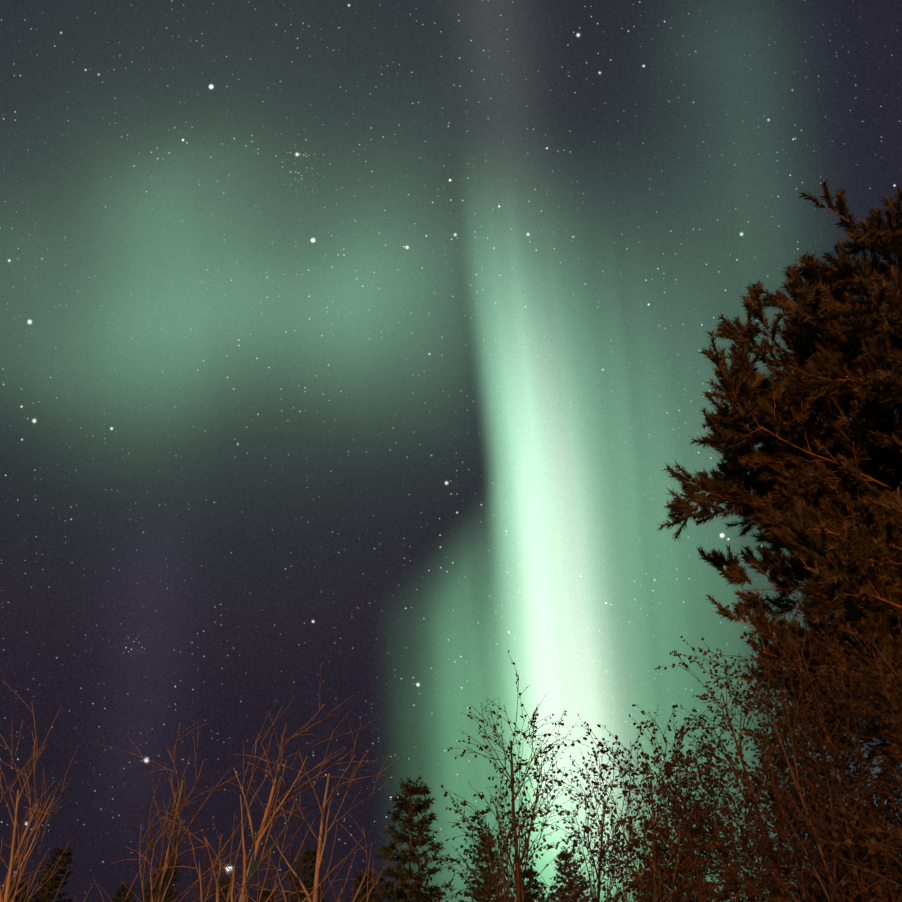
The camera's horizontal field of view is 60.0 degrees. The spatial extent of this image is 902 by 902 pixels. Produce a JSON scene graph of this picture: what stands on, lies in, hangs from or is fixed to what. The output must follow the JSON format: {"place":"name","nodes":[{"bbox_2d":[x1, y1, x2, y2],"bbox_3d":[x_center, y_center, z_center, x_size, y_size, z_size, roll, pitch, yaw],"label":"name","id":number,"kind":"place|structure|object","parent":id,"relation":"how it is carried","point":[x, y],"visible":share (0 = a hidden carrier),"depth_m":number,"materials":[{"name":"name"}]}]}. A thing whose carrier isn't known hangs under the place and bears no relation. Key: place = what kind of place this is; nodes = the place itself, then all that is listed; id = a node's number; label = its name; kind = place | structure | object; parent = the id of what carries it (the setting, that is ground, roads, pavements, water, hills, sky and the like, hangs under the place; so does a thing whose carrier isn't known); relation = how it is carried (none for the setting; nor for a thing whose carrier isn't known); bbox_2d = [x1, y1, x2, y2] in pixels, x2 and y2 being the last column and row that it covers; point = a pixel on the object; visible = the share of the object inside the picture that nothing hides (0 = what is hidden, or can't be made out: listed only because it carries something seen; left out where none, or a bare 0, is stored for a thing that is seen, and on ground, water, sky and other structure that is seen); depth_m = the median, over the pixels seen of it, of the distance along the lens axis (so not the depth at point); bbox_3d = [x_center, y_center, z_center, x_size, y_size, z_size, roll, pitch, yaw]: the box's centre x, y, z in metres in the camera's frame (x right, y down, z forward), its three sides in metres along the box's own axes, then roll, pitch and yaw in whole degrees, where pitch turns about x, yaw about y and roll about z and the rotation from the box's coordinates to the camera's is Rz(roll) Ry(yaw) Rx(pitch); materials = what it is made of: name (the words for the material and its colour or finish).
{"place":"outdoors","nodes":[
{"label":"outdoors","id":0,"kind":"place"},
{"bbox_2d":[0,0,901,901],"label":"sky","id":1,"kind":"structure","parent":0,"point":[361,341],"materials":[{"name":"green"}]},
{"label":"ground","id":2,"kind":"structure","parent":0,"visible":0},
{"bbox_2d":[8,880,31,901],"bbox_3d":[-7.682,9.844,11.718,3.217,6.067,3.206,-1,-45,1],"label":"spruce","id":3,"kind":"object","parent":2,"relation":"on","point":[19,895],"visible":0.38,"depth_m":13.59,"materials":[{"name":"green plant"}]},
{"bbox_2d":[0,775,73,901],"bbox_3d":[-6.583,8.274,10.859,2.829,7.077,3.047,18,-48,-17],"label":"bare tree","id":4,"kind":"object","parent":2,"relation":"on","point":[10,835],"visible":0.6,"depth_m":12.35,"materials":[{"name":"brown plant"}]},
{"bbox_2d":[0,731,83,901],"bbox_3d":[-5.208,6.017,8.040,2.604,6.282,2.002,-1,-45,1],"label":"bare tree","id":5,"kind":"object","parent":2,"relation":"on","point":[31,816],"visible":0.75,"depth_m":9.33,"materials":[{"name":"brown plant"}]},
{"bbox_2d":[25,846,73,901],"bbox_3d":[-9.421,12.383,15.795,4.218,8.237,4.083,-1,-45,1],"label":"spruce","id":6,"kind":"object","parent":2,"relation":"on","point":[58,851],"visible":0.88,"depth_m":18.24,"materials":[{"name":"green plant"}]},
{"bbox_2d":[0,681,146,901],"bbox_3d":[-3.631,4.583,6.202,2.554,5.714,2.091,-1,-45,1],"label":"bare tree","id":7,"kind":"object","parent":2,"relation":"on","point":[8,892],"visible":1,"depth_m":7.28,"materials":[{"name":"brown plant"}]},
{"bbox_2d":[111,882,137,901],"bbox_3d":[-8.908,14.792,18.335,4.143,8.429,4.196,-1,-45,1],"label":"spruce","id":8,"kind":"object","parent":2,"relation":"on","point":[121,895],"visible":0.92,"depth_m":21.11,"materials":[{"name":"green plant"}]},
{"bbox_2d":[140,857,181,901],"bbox_3d":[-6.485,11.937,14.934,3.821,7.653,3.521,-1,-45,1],"label":"spruce","id":9,"kind":"object","parent":2,"relation":"on","point":[146,890],"visible":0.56,"depth_m":17.17,"materials":[{"name":"green plant"}]},
{"bbox_2d":[73,722,256,901],"bbox_3d":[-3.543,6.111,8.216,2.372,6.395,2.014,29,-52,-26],"label":"bare birch","id":10,"kind":"object","parent":2,"relation":"on","point":[166,863],"visible":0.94,"depth_m":9.37,"materials":[{"name":"brown plant"}]},
{"bbox_2d":[118,745,242,901],"bbox_3d":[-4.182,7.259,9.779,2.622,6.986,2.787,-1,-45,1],"label":"bare tree","id":11,"kind":"object","parent":2,"relation":"on","point":[172,880],"visible":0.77,"depth_m":11.19,"materials":[{"name":"brown plant"}]},
{"bbox_2d":[158,806,264,901],"bbox_3d":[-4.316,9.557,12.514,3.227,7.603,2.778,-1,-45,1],"label":"bare tree","id":12,"kind":"object","parent":2,"relation":"on","point":[205,884],"visible":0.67,"depth_m":14.36,"materials":[{"name":"brown plant"}]},
{"bbox_2d":[210,878,233,901],"bbox_3d":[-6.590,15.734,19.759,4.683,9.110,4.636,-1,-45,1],"label":"spruce","id":13,"kind":"object","parent":2,"relation":"on","point":[222,881],"visible":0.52,"depth_m":22.71,"materials":[{"name":"green plant"}]},
{"bbox_2d":[100,665,381,901],"bbox_3d":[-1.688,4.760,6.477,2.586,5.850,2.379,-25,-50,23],"label":"bare birch","id":14,"kind":"object","parent":2,"relation":"on","point":[247,876],"visible":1,"depth_m":7.51,"materials":[{"name":"brown plant"}]},
{"bbox_2d":[255,885,279,901],"bbox_3d":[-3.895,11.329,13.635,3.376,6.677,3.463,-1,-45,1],"label":"spruce","id":15,"kind":"object","parent":2,"relation":"on","point":[265,896],"visible":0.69,"depth_m":15.75,"materials":[{"name":"green plant"}]},
{"bbox_2d":[212,794,335,901],"bbox_3d":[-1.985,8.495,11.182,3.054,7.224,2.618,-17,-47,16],"label":"bare tree","id":16,"kind":"object","parent":2,"relation":"on","point":[289,878],"visible":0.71,"depth_m":12.61,"materials":[{"name":"brown plant"}]},
{"bbox_2d":[283,846,329,901],"bbox_3d":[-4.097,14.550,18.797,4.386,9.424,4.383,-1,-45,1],"label":"spruce","id":17,"kind":"object","parent":2,"relation":"on","point":[310,860],"visible":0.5,"depth_m":21.59,"materials":[{"name":"green plant"}]},
{"bbox_2d":[232,711,401,901],"bbox_3d":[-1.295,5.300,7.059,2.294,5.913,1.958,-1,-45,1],"label":"bare tree","id":18,"kind":"object","parent":2,"relation":"on","point":[319,859],"visible":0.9,"depth_m":8.21,"materials":[{"name":"brown plant"}]},
{"bbox_2d":[343,870,377,901],"bbox_3d":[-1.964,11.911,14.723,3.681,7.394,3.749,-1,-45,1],"label":"spruce","id":19,"kind":"object","parent":2,"relation":"on","point":[357,884],"visible":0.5,"depth_m":17.19,"materials":[{"name":"green plant"}]},
{"bbox_2d":[361,776,457,901],"bbox_3d":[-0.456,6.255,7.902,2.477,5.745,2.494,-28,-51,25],"label":"spruce","id":20,"kind":"object","parent":2,"relation":"on","point":[401,894],"visible":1,"depth_m":9.15,"materials":[{"name":"green plant"}]},
{"bbox_2d":[458,833,512,901],"bbox_3d":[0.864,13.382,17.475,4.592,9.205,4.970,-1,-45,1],"label":"spruce","id":21,"kind":"object","parent":2,"relation":"on","point":[485,878],"visible":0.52,"depth_m":19.90,"materials":[{"name":"green plant"}]},
{"bbox_2d":[417,650,616,901],"bbox_3d":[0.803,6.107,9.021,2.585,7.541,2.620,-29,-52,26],"label":"tree","id":22,"kind":"object","parent":2,"relation":"on","point":[518,879],"visible":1,"depth_m":10.15,"materials":[{"name":"brown plant"}]},
{"bbox_2d":[510,869,544,901],"bbox_3d":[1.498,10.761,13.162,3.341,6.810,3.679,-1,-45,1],"label":"spruce","id":23,"kind":"object","parent":2,"relation":"on","point":[536,886],"visible":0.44,"depth_m":15.23,"materials":[{"name":"green plant"}]},
{"bbox_2d":[430,740,686,901],"bbox_3d":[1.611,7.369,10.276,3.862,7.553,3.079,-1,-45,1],"label":"tree","id":24,"kind":"object","parent":2,"relation":"on","point":[602,854],"visible":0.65,"depth_m":11.60,"materials":[{"name":"brown plant"}]},
{"bbox_2d":[548,851,594,901],"bbox_3d":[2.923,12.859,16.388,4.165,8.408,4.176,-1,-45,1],"label":"spruce","id":25,"kind":"object","parent":2,"relation":"on","point":[564,864],"visible":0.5,"depth_m":18.99,"materials":[{"name":"green plant"}]},
{"bbox_2d":[553,704,781,901],"bbox_3d":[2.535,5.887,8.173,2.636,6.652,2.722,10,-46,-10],"label":"tree","id":26,"kind":"object","parent":2,"relation":"on","point":[665,874],"visible":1,"depth_m":9.33,"materials":[{"name":"brown plant"}]},
{"bbox_2d":[628,779,757,901],"bbox_3d":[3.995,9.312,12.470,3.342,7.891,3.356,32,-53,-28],"label":"tree","id":27,"kind":"object","parent":2,"relation":"on","point":[701,801],"visible":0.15,"depth_m":13.96,"materials":[{"name":"brown plant"}]},
{"bbox_2d":[603,705,807,901],"bbox_3d":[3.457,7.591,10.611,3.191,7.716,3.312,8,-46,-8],"label":"tree","id":28,"kind":"object","parent":2,"relation":"on","point":[698,876],"visible":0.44,"depth_m":11.69,"materials":[{"name":"brown plant"}]},
{"bbox_2d":[653,636,901,901],"bbox_3d":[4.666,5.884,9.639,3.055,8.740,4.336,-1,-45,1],"label":"tree","id":29,"kind":"object","parent":2,"relation":"on","point":[776,894],"visible":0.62,"depth_m":10.54,"materials":[{"name":"brown plant"}]},
{"bbox_2d":[656,728,900,901],"bbox_3d":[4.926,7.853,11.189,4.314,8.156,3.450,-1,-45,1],"label":"tree","id":30,"kind":"object","parent":2,"relation":"on","point":[713,820],"visible":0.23,"depth_m":12.97,"materials":[{"name":"brown plant"}]},
{"bbox_2d":[658,180,901,777],"bbox_3d":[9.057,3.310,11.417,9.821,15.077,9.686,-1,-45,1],"label":"scots pine","id":31,"kind":"object","parent":2,"relation":"on","point":[826,504],"visible":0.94,"depth_m":13.05,"materials":[{"name":"brown plant"}]},
{"bbox_2d":[673,572,901,901],"bbox_3d":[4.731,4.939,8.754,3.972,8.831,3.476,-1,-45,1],"label":"tree","id":32,"kind":"object","parent":2,"relation":"on","point":[855,854],"visible":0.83,"depth_m":9.41,"materials":[{"name":"brown plant"}]},
{"bbox_2d":[716,760,883,901],"bbox_3d":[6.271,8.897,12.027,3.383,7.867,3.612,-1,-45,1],"label":"tree","id":33,"kind":"object","parent":2,"relation":"on","point":[786,862],"visible":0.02,"depth_m":13.70,"materials":[{"name":"brown plant"}]},
{"bbox_2d":[724,693,901,901],"bbox_3d":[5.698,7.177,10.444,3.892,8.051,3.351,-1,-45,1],"label":"tree","id":34,"kind":"object","parent":2,"relation":"on","point":[770,783],"visible":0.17,"depth_m":12.17,"materials":[{"name":"brown plant"}]},
{"bbox_2d":[755,667,901,901],"bbox_3d":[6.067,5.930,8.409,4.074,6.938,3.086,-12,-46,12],"label":"tree","id":35,"kind":"object","parent":2,"relation":"on","point":[870,755],"visible":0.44,"depth_m":9.86,"materials":[{"name":"brown plant"}]},
{"bbox_2d":[810,607,901,901],"bbox_3d":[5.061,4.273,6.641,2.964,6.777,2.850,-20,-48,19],"label":"tree","id":36,"kind":"object","parent":2,"relation":"on","point":[883,676],"visible":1,"depth_m":7.94,"materials":[{"name":"plant"}]}
]}

